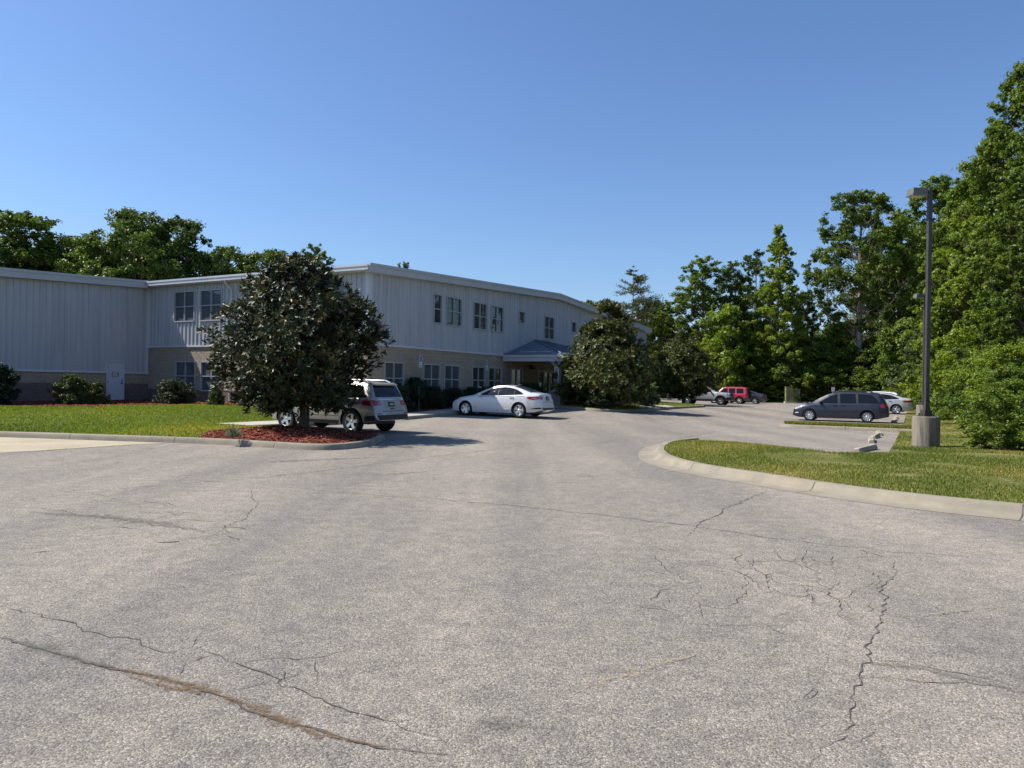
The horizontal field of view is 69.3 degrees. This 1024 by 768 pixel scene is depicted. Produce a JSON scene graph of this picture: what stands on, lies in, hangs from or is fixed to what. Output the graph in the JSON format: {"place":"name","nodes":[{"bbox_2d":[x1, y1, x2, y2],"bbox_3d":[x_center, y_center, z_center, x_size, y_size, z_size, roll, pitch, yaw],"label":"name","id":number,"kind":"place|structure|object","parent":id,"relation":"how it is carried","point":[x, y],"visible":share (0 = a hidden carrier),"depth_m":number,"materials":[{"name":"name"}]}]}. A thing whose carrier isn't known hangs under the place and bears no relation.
{"place":"outdoors","nodes":[
{"label":"outdoors","id":0,"kind":"place"},
{"bbox_2d":[0,403,376,443],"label":"lawn","id":1,"kind":"structure","parent":0,"point":[61,421],"depth_m":24.23,"materials":[{"name":"plant"}]},
{"bbox_2d":[1,399,237,405],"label":"mulch bed","id":2,"kind":"object","parent":1,"relation":"on","point":[91,404],"visible":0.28,"depth_m":34.30,"materials":[{"name":"red wood"}]},
{"bbox_2d":[0,362,22,404],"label":"garden shrub","id":3,"kind":"object","parent":2,"relation":"on","point":[7,379],"visible":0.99,"depth_m":31.08,"materials":[{"name":"green plant"}]},
{"bbox_2d":[46,373,96,404],"bbox_3d":[-19.717,0.336,33.096,1.707,1.637,1.809,1,0,24],"label":"garden shrub","id":4,"kind":"object","parent":2,"relation":"on","point":[67,385],"visible":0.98,"depth_m":32.91,"materials":[{"name":"green plant"}]},
{"bbox_2d":[85,381,112,403],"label":"garden shrub","id":5,"kind":"object","parent":2,"relation":"on","point":[100,396],"visible":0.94,"depth_m":33.43,"materials":[{"name":"green plant"}]},
{"bbox_2d":[151,378,197,403],"bbox_3d":[-16.586,0.469,36.222,2.209,1.554,2.227,1,0,23],"label":"garden shrub","id":6,"kind":"object","parent":2,"relation":"on","point":[168,389],"visible":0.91,"depth_m":35.90,"materials":[{"name":"green plant"}]},
{"bbox_2d":[198,425,377,443],"bbox_3d":[-6.272,1.303,20.784,5.919,0.190,4.553,1,0,21],"label":"mulch bed","id":7,"kind":"object","parent":1,"relation":"on","point":[292,439],"visible":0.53,"depth_m":19.02,"materials":[{"name":"brown wood"}]},
{"bbox_2d":[196,251,395,426],"bbox_3d":[-6.105,-1.175,21.339,5.452,5.365,5.335,1,0,0],"label":"magnolia tree","id":8,"kind":"object","parent":7,"relation":"on","point":[301,363],"visible":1,"depth_m":20.17,"materials":[{"name":"green plant"}]},
{"bbox_2d":[221,408,457,424],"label":"sidewalk","id":9,"kind":"structure","parent":0,"point":[409,414],"depth_m":33.25,"materials":[{"name":"concrete"}]},
{"bbox_2d":[409,406,451,411],"bbox_3d":[-2.907,1.255,39.956,1.480,0.236,13.000,1,0,29],"label":"mulch bed","id":10,"kind":"object","parent":9,"relation":"on","point":[436,408],"visible":0.21,"depth_m":36.98,"materials":[{"name":"brown soil"}]},
{"bbox_2d":[404,376,428,411],"bbox_3d":[-4.882,0.671,36.766,1.492,2.169,1.860,1,0,-3],"label":"hedge shrub","id":11,"kind":"object","parent":10,"relation":"on","point":[417,385],"visible":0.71,"depth_m":36.46,"materials":[{"name":"green plant"}]},
{"bbox_2d":[423,386,449,410],"bbox_3d":[-4.074,0.823,38.056,1.860,1.518,1.492,1,0,-11],"label":"hedge shrub","id":12,"kind":"object","parent":10,"relation":"on","point":[436,396],"visible":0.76,"depth_m":37.76,"materials":[{"name":"green plant"}]},
{"bbox_2d":[0,400,1023,767],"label":"parking lot","id":13,"kind":"structure","parent":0,"point":[450,614],"depth_m":5.45,"materials":[{"name":"grey asphalt"}]},
{"bbox_2d":[0,437,157,452],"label":"concrete apron","id":14,"kind":"object","parent":13,"relation":"on","point":[9,444],"visible":1,"depth_m":18.10,"materials":[{"name":"beige concrete"}]},
{"bbox_2d":[0,425,384,449],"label":"kerb","id":15,"kind":"structure","parent":13,"relation":"on","point":[378,439],"depth_m":18.94,"materials":[{"name":"concrete"}]},
{"bbox_2d":[93,662,394,747],"bbox_3d":[-1.474,1.618,3.813,2.134,0.001,0.355,1,0,31],"label":"rust stain","id":16,"kind":"object","parent":13,"relation":"on","point":[282,718],"visible":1,"depth_m":3.74,"materials":[{"name":"brown asphalt"}]},
{"bbox_2d":[0,263,651,411],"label":"office building","id":17,"kind":"structure","parent":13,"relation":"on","point":[455,331],"depth_m":39.61,"materials":[{"name":"white metal"}]},
{"bbox_2d":[107,362,122,399],"bbox_3d":[-21.432,-0.091,39.963,0.150,2.146,0.904,1,0,29],"label":"door","id":18,"kind":"structure","parent":17,"relation":"in","point":[115,370],"depth_m":39.98,"materials":[{"name":"white metal"}]},
{"bbox_2d":[173,290,194,322],"bbox_3d":[-17.782,-4.200,40.232,1.553,1.683,0.921,1,0,0],"label":"window","id":19,"kind":"structure","parent":17,"relation":"in","point":[184,301],"depth_m":40.24,"materials":[{"name":"blue"}]},
{"bbox_2d":[174,361,195,388],"bbox_3d":[-17.738,-0.438,40.208,1.531,1.606,0.909,1,0,0],"label":"window","id":20,"kind":"structure","parent":17,"relation":"in","point":[186,370],"depth_m":40.19,"materials":[{"name":"blue"}]},
{"bbox_2d":[199,289,222,321],"bbox_3d":[-15.925,-4.169,39.220,1.561,1.683,0.925,1,0,0],"label":"window","id":21,"kind":"structure","parent":17,"relation":"in","point":[210,299],"depth_m":39.31,"materials":[{"name":"blue"}]},
{"bbox_2d":[200,361,221,391],"bbox_3d":[-15.916,-0.407,39.214,1.514,1.606,0.900,1,0,0],"label":"window","id":22,"kind":"structure","parent":17,"relation":"in","point":[205,374],"depth_m":39.47,"materials":[{"name":"blue"}]},
{"bbox_2d":[384,361,404,385],"bbox_3d":[-5.739,-0.281,35.886,0.847,1.583,1.419,1,0,0],"label":"window","id":23,"kind":"structure","parent":17,"relation":"in","point":[395,370],"depth_m":35.89,"materials":[{"name":"grey"}]},
{"bbox_2d":[423,363,440,392],"bbox_3d":[-4.220,-0.255,38.671,0.841,1.583,1.406,1,0,0],"label":"window","id":24,"kind":"structure","parent":17,"relation":"in","point":[431,372],"depth_m":38.81,"materials":[{"name":"grey"}]},
{"bbox_2d":[433,293,442,324],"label":"window","id":25,"kind":"structure","parent":17,"relation":"in","point":[437,298],"depth_m":39.10,"materials":[{"name":"grey glass"}]},
{"bbox_2d":[444,365,460,389],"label":"window","id":26,"kind":"structure","parent":17,"relation":"in","point":[451,372],"depth_m":40.35,"materials":[{"name":"grey"}]},
{"bbox_2d":[446,296,461,326],"bbox_3d":[-3.186,-3.940,40.392,0.850,1.577,1.424,1,0,0],"label":"window","id":27,"kind":"structure","parent":17,"relation":"in","point":[453,305],"depth_m":40.38,"materials":[{"name":"grey glass"}]},
{"bbox_2d":[472,366,485,388],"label":"window","id":28,"kind":"structure","parent":17,"relation":"in","point":[478,373],"depth_m":42.82,"materials":[{"name":"grey"}]},
{"bbox_2d":[473,301,487,330],"bbox_3d":[-1.863,-3.918,42.818,0.838,1.577,1.402,1,0,0],"label":"window","id":29,"kind":"structure","parent":17,"relation":"in","point":[480,310],"depth_m":42.80,"materials":[{"name":"grey glass"}]},
{"bbox_2d":[488,367,501,386],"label":"window","id":30,"kind":"structure","parent":17,"relation":"in","point":[494,374],"depth_m":44.46,"materials":[{"name":"grey"}]},
{"bbox_2d":[490,305,503,332],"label":"window","id":31,"kind":"structure","parent":17,"relation":"in","point":[496,312],"depth_m":44.54,"materials":[{"name":"grey glass"}]},
{"bbox_2d":[537,370,553,393],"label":"entrance door","id":32,"kind":"structure","parent":17,"relation":"in","point":[544,378],"depth_m":50.72,"materials":[{"name":"grey glass"}]},
{"bbox_2d":[544,316,554,339],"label":"window","id":33,"kind":"structure","parent":17,"relation":"in","point":[549,322],"depth_m":50.90,"materials":[{"name":"grey glass"}]},
{"bbox_2d":[272,373,407,431],"bbox_3d":[-5.830,0.572,24.891,4.687,1.962,2.154,1,0,29],"label":"parked car","id":34,"kind":"object","parent":13,"relation":"on","point":[382,406],"visible":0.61,"depth_m":23.68,"materials":[{"name":"grey paint"}]},
{"bbox_2d":[252,411,478,425],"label":"kerb","id":35,"kind":"structure","parent":13,"relation":"on","point":[424,416],"depth_m":33.04,"materials":[{"name":"concrete"}]},
{"bbox_2d":[452,384,553,416],"bbox_3d":[-0.467,0.749,35.039,4.882,1.519,2.090,1,0,29],"label":"parked car","id":36,"kind":"object","parent":13,"relation":"on","point":[519,401],"visible":1,"depth_m":34.07,"materials":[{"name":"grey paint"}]},
{"bbox_2d":[2,426,1021,766],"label":"asphalt cracks","id":37,"kind":"object","parent":13,"relation":"on","point":[524,506],"visible":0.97,"depth_m":4.54,"materials":[{"name":"black asphalt"}]},
{"bbox_2d":[554,405,704,411],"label":"kerb","id":38,"kind":"structure","parent":13,"relation":"on","point":[620,410],"depth_m":42.72,"materials":[{"name":"concrete"}]},
{"bbox_2d":[654,329,720,402],"bbox_3d":[15.091,-1.517,65.398,6.325,6.756,6.301,1,0,-38],"label":"magnolia tree","id":39,"kind":"object","parent":13,"relation":"on","point":[686,356],"visible":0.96,"depth_m":64.22,"materials":[{"name":"green plant"}]},
{"bbox_2d":[676,387,734,404],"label":"pickup truck","id":40,"kind":"object","parent":13,"relation":"on","point":[720,398],"visible":0.64,"depth_m":69.09,"materials":[{"name":"silver metal"}]},
{"bbox_2d":[711,387,751,403],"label":"parked car","id":41,"kind":"object","parent":13,"relation":"on","point":[742,395],"visible":0.53,"depth_m":75.41,"materials":[{"name":"red paint"}]},
{"bbox_2d":[638,438,1023,520],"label":"kerb","id":42,"kind":"structure","parent":13,"relation":"on","point":[657,455],"depth_m":11.55,"materials":[{"name":"concrete"}]},
{"bbox_2d":[793,390,889,422],"bbox_3d":[18.392,1.225,41.450,4.877,1.724,2.137,1,0,29],"label":"parked car","id":43,"kind":"object","parent":13,"relation":"on","point":[866,406],"visible":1,"depth_m":40.49,"materials":[{"name":"black paint"}]},
{"bbox_2d":[664,397,1023,503],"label":"grass verge","id":44,"kind":"object","parent":13,"relation":"on","point":[910,413],"depth_m":14.65,"materials":[{"name":"plant"}]},
{"bbox_2d":[630,299,678,385],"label":"deciduous tree","id":45,"kind":"object","parent":44,"relation":"on","point":[653,336],"visible":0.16,"depth_m":98.20,"materials":[{"name":"green plant"}]},
{"bbox_2d":[643,300,696,398],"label":"deciduous tree","id":46,"kind":"object","parent":44,"relation":"on","point":[667,333],"visible":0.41,"depth_m":95.44,"materials":[{"name":"green plant"}]},
{"bbox_2d":[665,255,732,382],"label":"deciduous tree","id":47,"kind":"object","parent":44,"relation":"on","point":[705,297],"visible":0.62,"depth_m":92.45,"materials":[{"name":"green plant"}]},
{"bbox_2d":[694,303,755,389],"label":"understory tree","id":48,"kind":"object","parent":44,"relation":"on","point":[714,345],"visible":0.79,"depth_m":87.66,"materials":[{"name":"green plant"}]},
{"bbox_2d":[716,260,755,368],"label":"deciduous tree","id":49,"kind":"object","parent":44,"relation":"on","point":[727,276],"visible":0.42,"depth_m":92.32,"materials":[{"name":"green plant"}]},
{"bbox_2d":[718,330,792,393],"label":"understory tree","id":50,"kind":"object","parent":44,"relation":"on","point":[747,338],"visible":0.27,"depth_m":88.96,"materials":[{"name":"green plant"}]},
{"bbox_2d":[737,249,774,347],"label":"deciduous tree","id":51,"kind":"object","parent":44,"relation":"on","point":[756,266],"visible":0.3,"depth_m":95.30,"materials":[{"name":"green plant"}]},
{"bbox_2d":[744,373,780,396],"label":"shrub","id":52,"kind":"object","parent":44,"relation":"on","point":[754,377],"visible":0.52,"depth_m":87.03,"materials":[{"name":"green plant"}]},
{"bbox_2d":[741,319,785,377],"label":"understory tree","id":53,"kind":"object","parent":44,"relation":"on","point":[761,324],"visible":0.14,"depth_m":91.27,"materials":[{"name":"green plant"}]},
{"bbox_2d":[754,378,796,402],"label":"shrub","id":54,"kind":"object","parent":44,"relation":"on","point":[772,387],"visible":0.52,"depth_m":86.94,"materials":[{"name":"green plant"}]},
{"bbox_2d":[741,224,816,394],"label":"deciduous tree","id":55,"kind":"object","parent":44,"relation":"on","point":[770,293],"visible":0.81,"depth_m":88.86,"materials":[{"name":"green plant"}]},
{"bbox_2d":[749,344,813,401],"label":"understory tree","id":56,"kind":"object","parent":44,"relation":"on","point":[779,369],"visible":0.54,"depth_m":87.09,"materials":[{"name":"green plant"}]},
{"bbox_2d":[773,335,825,400],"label":"understory tree","id":57,"kind":"object","parent":44,"relation":"on","point":[806,342],"visible":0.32,"depth_m":88.53,"materials":[{"name":"green plant"}]},
{"bbox_2d":[783,373,833,401],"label":"shrub","id":58,"kind":"object","parent":44,"relation":"on","point":[808,399],"visible":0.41,"depth_m":86.70,"materials":[{"name":"green plant"}]},
{"bbox_2d":[795,262,825,342],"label":"deciduous tree","id":59,"kind":"object","parent":44,"relation":"on","point":[807,311],"visible":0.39,"depth_m":95.80,"materials":[{"name":"green plant"}]},
{"bbox_2d":[795,343,854,398],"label":"understory tree","id":60,"kind":"object","parent":44,"relation":"on","point":[833,369],"visible":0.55,"depth_m":87.42,"materials":[{"name":"green plant"}]},
{"bbox_2d":[809,277,843,362],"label":"deciduous tree","id":61,"kind":"object","parent":44,"relation":"on","point":[822,320],"visible":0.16,"depth_m":97.84,"materials":[{"name":"green plant"}]},
{"bbox_2d":[813,322,872,388],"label":"understory tree","id":62,"kind":"object","parent":44,"relation":"on","point":[832,335],"visible":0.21,"depth_m":90.17,"materials":[{"name":"green plant"}]},
{"bbox_2d":[827,348,881,390],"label":"understory tree","id":63,"kind":"object","parent":44,"relation":"on","point":[858,357],"visible":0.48,"depth_m":87.19,"materials":[{"name":"green plant"}]},
{"bbox_2d":[798,189,925,365],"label":"deciduous tree","id":64,"kind":"object","parent":44,"relation":"on","point":[865,218],"visible":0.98,"depth_m":87.88,"materials":[{"name":"green plant"}]},
{"bbox_2d":[848,370,878,390],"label":"shrub","id":65,"kind":"object","parent":44,"relation":"on","point":[868,375],"visible":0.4,"depth_m":85.02,"materials":[{"name":"green plant"}]},
{"bbox_2d":[839,243,892,345],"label":"deciduous tree","id":66,"kind":"object","parent":44,"relation":"on","point":[870,326],"visible":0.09,"depth_m":105.38,"materials":[{"name":"green plant"}]},
{"bbox_2d":[865,317,920,394],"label":"understory tree","id":67,"kind":"object","parent":44,"relation":"on","point":[894,345],"visible":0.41,"depth_m":81.56,"materials":[{"name":"green plant"}]},
{"bbox_2d":[864,208,925,337],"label":"deciduous tree","id":68,"kind":"object","parent":44,"relation":"on","point":[887,284],"visible":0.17,"depth_m":95.63,"materials":[{"name":"green plant"}]},
{"bbox_2d":[884,325,931,396],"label":"tree","id":69,"kind":"object","parent":44,"relation":"on","point":[906,351],"visible":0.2,"depth_m":66.01,"materials":[{"name":"green plant"}]},
{"bbox_2d":[876,173,962,317],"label":"deciduous tree","id":70,"kind":"object","parent":44,"relation":"on","point":[941,187],"visible":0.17,"depth_m":91.67,"materials":[{"name":"green plant"}]},
{"bbox_2d":[913,294,929,415],"bbox_3d":[24.346,-1.524,43.991,0.995,7.700,0.730,1,0,-4],"label":"lamp post","id":71,"kind":"object","parent":44,"relation":"on","point":[919,407],"visible":0.48,"depth_m":43.95,"materials":[{"name":"metal"}]},
{"bbox_2d":[900,356,944,410],"bbox_3d":[33.105,-0.017,55.930,5.947,5.373,6.433,1,0,-25],"label":"shrub","id":72,"kind":"object","parent":44,"relation":"on","point":[916,400],"visible":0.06,"depth_m":56.49,"materials":[{"name":"green plant"}]},
{"bbox_2d":[905,187,940,446],"bbox_3d":[11.998,-1.853,21.591,0.995,7.750,0.730,1,0,-4],"label":"lamp post","id":73,"kind":"object","parent":44,"relation":"on","point":[925,427],"visible":0.96,"depth_m":21.55,"materials":[{"name":"metal"}]},
{"bbox_2d":[902,219,971,403],"bbox_3d":[34.517,-5.106,57.097,7.812,15.327,9.816,1,0,29],"label":"edge tree","id":74,"kind":"object","parent":44,"relation":"on","point":[958,246],"visible":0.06,"depth_m":56.85,"materials":[{"name":"green plant"}]},
{"bbox_2d":[916,342,973,413],"bbox_3d":[29.709,-0.126,49.017,6.508,5.353,5.417,1,0,6],"label":"shrub","id":75,"kind":"object","parent":44,"relation":"on","point":[934,380],"visible":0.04,"depth_m":49.40,"materials":[{"name":"green plant"}]},
{"bbox_2d":[929,356,982,414],"bbox_3d":[27.727,0.203,43.986,5.554,4.646,5.424,1,0,26],"label":"shrub","id":76,"kind":"object","parent":44,"relation":"on","point":[937,398],"visible":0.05,"depth_m":44.44,"materials":[{"name":"green plant"}]},
{"bbox_2d":[893,416,1019,452],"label":"grass","id":77,"kind":"structure","parent":44,"relation":"on","point":[906,435],"depth_m":24.45,"materials":[{"name":"green plant"}]},
{"bbox_2d":[898,140,1017,402],"bbox_3d":[33.269,-7.228,52.084,10.616,19.851,9.327,1,0,10],"label":"edge tree","id":78,"kind":"object","parent":44,"relation":"on","point":[961,230],"visible":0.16,"depth_m":52.64,"materials":[{"name":"green plant"}]},
{"bbox_2d":[908,168,1018,341],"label":"deciduous tree","id":79,"kind":"object","parent":44,"relation":"on","point":[940,225],"visible":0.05,"depth_m":85.24,"materials":[{"name":"green plant"}]},
{"bbox_2d":[934,348,1020,420],"bbox_3d":[24.029,0.296,36.900,5.128,4.197,5.547,1,0,29],"label":"shrub","id":80,"kind":"object","parent":44,"relation":"on","point":[957,388],"visible":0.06,"depth_m":37.59,"materials":[{"name":"green plant"}]},
{"bbox_2d":[932,61,1023,330],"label":"edge tree","id":81,"kind":"object","parent":44,"relation":"on","point":[1001,135],"visible":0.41,"depth_m":50.04,"materials":[{"name":"green plant"}]},
{"bbox_2d":[936,300,1023,387],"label":"shrub","id":82,"kind":"object","parent":44,"relation":"on","point":[963,338],"visible":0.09,"depth_m":43.80,"materials":[{"name":"green plant"}]},
{"bbox_2d":[937,363,1023,438],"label":"shrub","id":83,"kind":"object","parent":44,"relation":"on","point":[1008,373],"visible":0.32,"depth_m":24.76,"materials":[{"name":"green plant"}]},
{"bbox_2d":[939,341,1023,427],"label":"shrub","id":84,"kind":"object","parent":44,"relation":"on","point":[1004,355],"visible":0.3,"depth_m":30.89,"materials":[{"name":"green plant"}]},
{"bbox_2d":[945,165,1023,365],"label":"edge tree","id":85,"kind":"object","parent":44,"relation":"on","point":[958,286],"visible":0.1,"depth_m":44.16,"materials":[{"name":"green plant"}]},
{"bbox_2d":[947,141,1023,396],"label":"edge tree","id":86,"kind":"object","parent":44,"relation":"on","point":[1011,200],"visible":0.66,"depth_m":39.96,"materials":[{"name":"green plant"}]},
{"bbox_2d":[953,378,1023,450],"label":"shrub","id":87,"kind":"object","parent":44,"relation":"on","point":[1010,403],"visible":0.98,"depth_m":19.55,"materials":[{"name":"green plant"}]},
{"bbox_2d":[778,423,911,431],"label":"kerb","id":88,"kind":"structure","parent":13,"relation":"on","point":[841,427],"depth_m":32.48,"materials":[{"name":"concrete"}]},
{"bbox_2d":[879,393,913,413],"bbox_3d":[26.265,1.361,53.610,4.967,1.504,2.132,1,0,29],"label":"parked car","id":89,"kind":"object","parent":13,"relation":"on","point":[897,404],"visible":0.47,"depth_m":52.16,"materials":[{"name":"silver metal"}]},
{"bbox_2d":[0,0,1023,388],"label":"sky","id":90,"kind":"structure","parent":0,"point":[565,147],"materials":[{"name":"blue"}]},
{"bbox_2d":[560,399,701,408],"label":"entrance lawn","id":91,"kind":"structure","parent":0,"point":[618,407],"depth_m":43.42,"materials":[{"name":"green plant"}]},
{"bbox_2d":[581,394,613,407],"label":"hedge shrub","id":92,"kind":"object","parent":91,"relation":"on","point":[599,401],"visible":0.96,"depth_m":41.47,"materials":[{"name":"green plant"}]},
{"bbox_2d":[563,401,635,404],"bbox_3d":[5.803,1.217,47.989,3.825,0.120,10.339,1,0,26],"label":"mulch bed","id":93,"kind":"object","parent":91,"relation":"on","point":[576,403],"visible":0.28,"depth_m":46.14,"materials":[{"name":"brown wood"}]},
{"bbox_2d":[549,298,669,404],"bbox_3d":[5.764,-1.816,43.744,7.192,6.562,7.049,1,0,0],"label":"magnolia tree","id":94,"kind":"object","parent":93,"relation":"on","point":[599,368],"visible":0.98,"depth_m":42.36,"materials":[{"name":"green plant"}]},
{"bbox_3d":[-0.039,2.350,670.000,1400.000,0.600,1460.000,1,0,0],"label":"ground","id":95,"kind":"structure","parent":0,"visible":0},
{"bbox_2d":[0,237,53,271],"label":"deciduous tree","id":96,"kind":"object","parent":95,"relation":"on","point":[6,253],"visible":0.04,"depth_m":83.10,"materials":[{"name":"green plant"}]},
{"bbox_2d":[0,209,95,271],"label":"deciduous tree","id":97,"kind":"object","parent":95,"relation":"on","point":[33,256],"visible":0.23,"depth_m":85.94,"materials":[{"name":"green plant"}]},
{"bbox_2d":[1,235,132,278],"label":"deciduous tree","id":98,"kind":"object","parent":95,"relation":"on","point":[61,250],"visible":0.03,"depth_m":87.98,"materials":[{"name":"green plant"}]},
{"bbox_2d":[50,206,188,362],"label":"deciduous tree","id":99,"kind":"object","parent":95,"relation":"on","point":[108,262],"visible":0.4,"depth_m":83.71,"materials":[{"name":"green plant"}]},
{"bbox_2d":[119,214,253,280],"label":"deciduous tree","id":100,"kind":"object","parent":95,"relation":"on","point":[189,231],"visible":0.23,"depth_m":87.94,"materials":[{"name":"green plant"}]},
{"bbox_2d":[191,245,248,276],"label":"deciduous tree","id":101,"kind":"object","parent":95,"relation":"on","point":[224,249],"visible":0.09,"depth_m":93.85,"materials":[{"name":"green plant"}]},
{"bbox_2d":[218,248,289,273],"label":"deciduous tree","id":102,"kind":"object","parent":95,"relation":"on","point":[254,260],"visible":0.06,"depth_m":95.39,"materials":[{"name":"green plant"}]},
{"bbox_2d":[612,265,670,350],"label":"pine tree","id":103,"kind":"object","parent":95,"relation":"on","point":[637,288],"visible":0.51,"depth_m":91.21,"materials":[{"name":"green plant"}]},
{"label":"grass strip","id":104,"kind":"structure","parent":0,"visible":0},
{"bbox_2d":[784,420,911,428],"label":"grass","id":105,"kind":"structure","parent":104,"relation":"on","point":[887,425],"depth_m":32.85,"materials":[{"name":"green plant"}]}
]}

